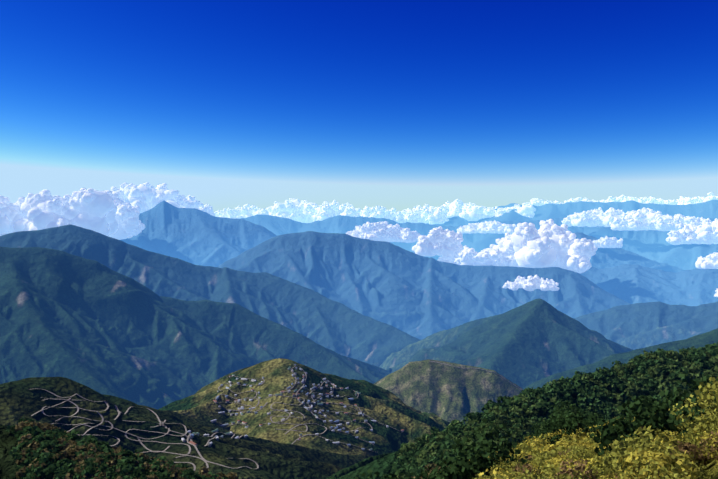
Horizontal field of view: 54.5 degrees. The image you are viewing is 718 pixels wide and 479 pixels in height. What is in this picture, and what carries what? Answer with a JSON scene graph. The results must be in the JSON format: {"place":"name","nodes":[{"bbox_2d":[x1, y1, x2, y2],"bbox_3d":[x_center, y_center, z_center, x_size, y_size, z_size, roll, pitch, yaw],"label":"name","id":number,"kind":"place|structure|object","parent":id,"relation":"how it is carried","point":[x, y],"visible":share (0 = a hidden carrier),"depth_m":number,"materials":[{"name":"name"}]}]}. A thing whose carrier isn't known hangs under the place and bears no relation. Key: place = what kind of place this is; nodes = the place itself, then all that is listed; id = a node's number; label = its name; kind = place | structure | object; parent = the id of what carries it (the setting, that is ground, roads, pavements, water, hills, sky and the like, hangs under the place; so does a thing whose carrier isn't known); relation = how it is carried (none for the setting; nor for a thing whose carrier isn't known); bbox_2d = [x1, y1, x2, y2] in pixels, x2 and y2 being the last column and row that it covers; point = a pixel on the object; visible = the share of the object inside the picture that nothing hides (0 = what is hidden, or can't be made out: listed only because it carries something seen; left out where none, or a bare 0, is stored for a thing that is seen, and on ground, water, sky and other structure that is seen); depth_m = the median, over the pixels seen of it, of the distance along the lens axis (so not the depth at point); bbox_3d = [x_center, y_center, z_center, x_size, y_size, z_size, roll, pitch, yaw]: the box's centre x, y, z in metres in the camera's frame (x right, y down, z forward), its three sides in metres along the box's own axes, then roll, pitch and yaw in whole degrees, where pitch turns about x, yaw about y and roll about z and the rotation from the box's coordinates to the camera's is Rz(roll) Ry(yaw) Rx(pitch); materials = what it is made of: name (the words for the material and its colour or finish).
{"place":"outdoors","nodes":[
{"label":"outdoors","id":0,"kind":"place"},
{"bbox_2d":[0,188,144,239],"bbox_3d":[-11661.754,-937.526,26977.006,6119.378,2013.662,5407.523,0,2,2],"label":"cloud","id":1,"kind":"structure","parent":0,"point":[108,213],"depth_m":25483.25,"materials":[{"name":"white"}]},
{"bbox_2d":[110,182,214,215],"bbox_3d":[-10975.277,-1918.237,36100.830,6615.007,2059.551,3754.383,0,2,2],"label":"cloud","id":2,"kind":"structure","parent":0,"point":[146,196],"depth_m":35303.04,"materials":[{"name":"white"}]},
{"bbox_2d":[214,204,261,218],"bbox_3d":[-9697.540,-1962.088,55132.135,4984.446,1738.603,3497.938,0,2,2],"label":"cloud","id":3,"kind":"structure","parent":0,"point":[245,211],"depth_m":55160.01,"materials":[{"name":"white"}]},
{"bbox_2d":[28,361,519,470],"bbox_3d":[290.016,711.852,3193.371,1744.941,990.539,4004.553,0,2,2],"label":"hill road","id":4,"kind":"structure","parent":0,"point":[143,445],"depth_m":1402.98,"materials":[{"name":"grey asphalt"}]},
{"bbox_2d":[255,198,360,222],"bbox_3d":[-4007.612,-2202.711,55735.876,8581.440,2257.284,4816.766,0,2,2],"label":"cloud","id":5,"kind":"structure","parent":0,"point":[302,211],"depth_m":55209.64,"materials":[{"name":"white"}]},
{"bbox_2d":[0,199,717,478],"bbox_3d":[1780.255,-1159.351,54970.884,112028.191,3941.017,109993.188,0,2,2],"label":"terrain","id":6,"kind":"structure","parent":0,"point":[173,316],"depth_m":8758.98,"materials":[{"name":"green plant"}]},
{"bbox_2d":[181,364,403,450],"bbox_3d":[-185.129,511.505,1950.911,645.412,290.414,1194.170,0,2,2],"label":"village houses","id":7,"kind":"structure","parent":6,"relation":"on","point":[243,422],"depth_m":2264.20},
{"bbox_2d":[5,342,717,478],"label":"ridge trees","id":8,"kind":"object","parent":6,"relation":"on","point":[47,451],"visible":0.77,"depth_m":671.89,"materials":[{"name":"green plant"}]},
{"bbox_2d":[355,372,717,478],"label":"trees","id":9,"kind":"object","parent":6,"relation":"on","point":[661,417],"visible":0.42,"depth_m":63.82,"materials":[{"name":"green plant"}]},
{"bbox_2d":[440,377,717,478],"bbox_3d":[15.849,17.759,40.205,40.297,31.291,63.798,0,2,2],"label":"shrubs","id":10,"kind":"object","parent":6,"relation":"on","point":[686,455],"visible":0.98,"depth_m":27.92,"materials":[{"name":"yellow plant"}]},
{"bbox_2d":[0,0,717,212],"label":"sky","id":11,"kind":"structure","parent":0,"point":[400,105],"materials":[{"name":"blue"}]},
{"bbox_2d":[346,221,419,242],"bbox_3d":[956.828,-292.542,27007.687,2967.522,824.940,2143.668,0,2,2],"label":"cloud","id":12,"kind":"structure","parent":0,"point":[384,231],"depth_m":26486.41,"materials":[{"name":"white"}]},
{"bbox_2d":[359,204,448,224],"bbox_3d":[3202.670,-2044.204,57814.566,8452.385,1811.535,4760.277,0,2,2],"label":"cloud","id":13,"kind":"structure","parent":0,"point":[425,214],"depth_m":56785.66,"materials":[{"name":"white"}]},
{"bbox_2d":[412,226,462,256],"bbox_3d":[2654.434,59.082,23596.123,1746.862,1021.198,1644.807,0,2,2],"label":"cloud","id":14,"kind":"structure","parent":0,"point":[439,241],"depth_m":23122.21,"materials":[{"name":"white"}]},
{"bbox_2d":[437,245,515,266],"bbox_3d":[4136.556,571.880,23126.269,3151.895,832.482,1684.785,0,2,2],"label":"cloud","id":15,"kind":"structure","parent":0,"point":[466,255],"depth_m":22591.16,"materials":[{"name":"white"}]},
{"bbox_2d":[430,199,535,220],"bbox_3d":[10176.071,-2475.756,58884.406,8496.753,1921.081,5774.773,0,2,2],"label":"cloud","id":16,"kind":"structure","parent":0,"point":[468,211],"depth_m":57279.60,"materials":[{"name":"white"}]},
{"bbox_2d":[457,220,516,233],"bbox_3d":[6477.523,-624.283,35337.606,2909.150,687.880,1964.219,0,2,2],"label":"cloud","id":17,"kind":"structure","parent":0,"point":[494,226],"depth_m":35170.36,"materials":[{"name":"white"}]},
{"bbox_2d":[502,274,559,290],"bbox_3d":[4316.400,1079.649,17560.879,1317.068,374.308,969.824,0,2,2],"label":"cloud","id":18,"kind":"structure","parent":0,"point":[530,283],"depth_m":17335.41,"materials":[{"name":"white"}]},
{"bbox_2d":[490,219,596,272],"bbox_3d":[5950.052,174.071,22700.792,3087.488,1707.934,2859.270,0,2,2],"label":"cloud","id":19,"kind":"structure","parent":0,"point":[549,243],"depth_m":22077.08,"materials":[{"name":"white"}]},
{"bbox_2d":[522,197,599,205],"bbox_3d":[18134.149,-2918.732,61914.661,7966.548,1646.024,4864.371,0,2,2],"label":"cloud","id":20,"kind":"structure","parent":0,"point":[537,202],"depth_m":61053.53,"materials":[{"name":"white"}]},
{"bbox_2d":[561,207,629,226],"bbox_3d":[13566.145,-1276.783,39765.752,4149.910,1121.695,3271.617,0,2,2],"label":"cloud","id":21,"kind":"structure","parent":0,"point":[595,217],"depth_m":38943.61,"materials":[{"name":"white"}]},
{"bbox_2d":[592,236,622,247],"bbox_3d":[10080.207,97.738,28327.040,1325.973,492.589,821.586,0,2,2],"label":"cloud","id":22,"kind":"structure","parent":0,"point":[609,242],"depth_m":28094.52,"materials":[{"name":"white"}]},
{"bbox_2d":[592,195,666,203],"bbox_3d":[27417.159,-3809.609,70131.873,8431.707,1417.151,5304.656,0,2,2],"label":"cloud","id":23,"kind":"structure","parent":0,"point":[644,200],"depth_m":68600.29,"materials":[{"name":"white"}]},
{"bbox_2d":[609,207,711,230],"bbox_3d":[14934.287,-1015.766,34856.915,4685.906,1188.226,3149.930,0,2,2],"label":"cloud","id":24,"kind":"structure","parent":0,"point":[644,218],"depth_m":34455.96,"materials":[{"name":"white"}]},
{"bbox_2d":[664,192,717,204],"bbox_3d":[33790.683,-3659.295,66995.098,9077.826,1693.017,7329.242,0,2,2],"label":"cloud","id":25,"kind":"structure","parent":0,"point":[682,200],"depth_m":66560.75,"materials":[{"name":"white"}]},
{"bbox_2d":[666,218,717,244],"bbox_3d":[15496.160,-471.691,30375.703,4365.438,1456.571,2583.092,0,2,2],"label":"cloud","id":26,"kind":"structure","parent":0,"point":[706,233],"depth_m":30229.48,"materials":[{"name":"white"}]},
{"bbox_2d":[695,252,717,268],"bbox_3d":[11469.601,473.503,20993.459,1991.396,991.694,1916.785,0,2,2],"label":"cloud","id":27,"kind":"structure","parent":0,"point":[709,261],"depth_m":21449.16,"materials":[{"name":"white"}]}
]}

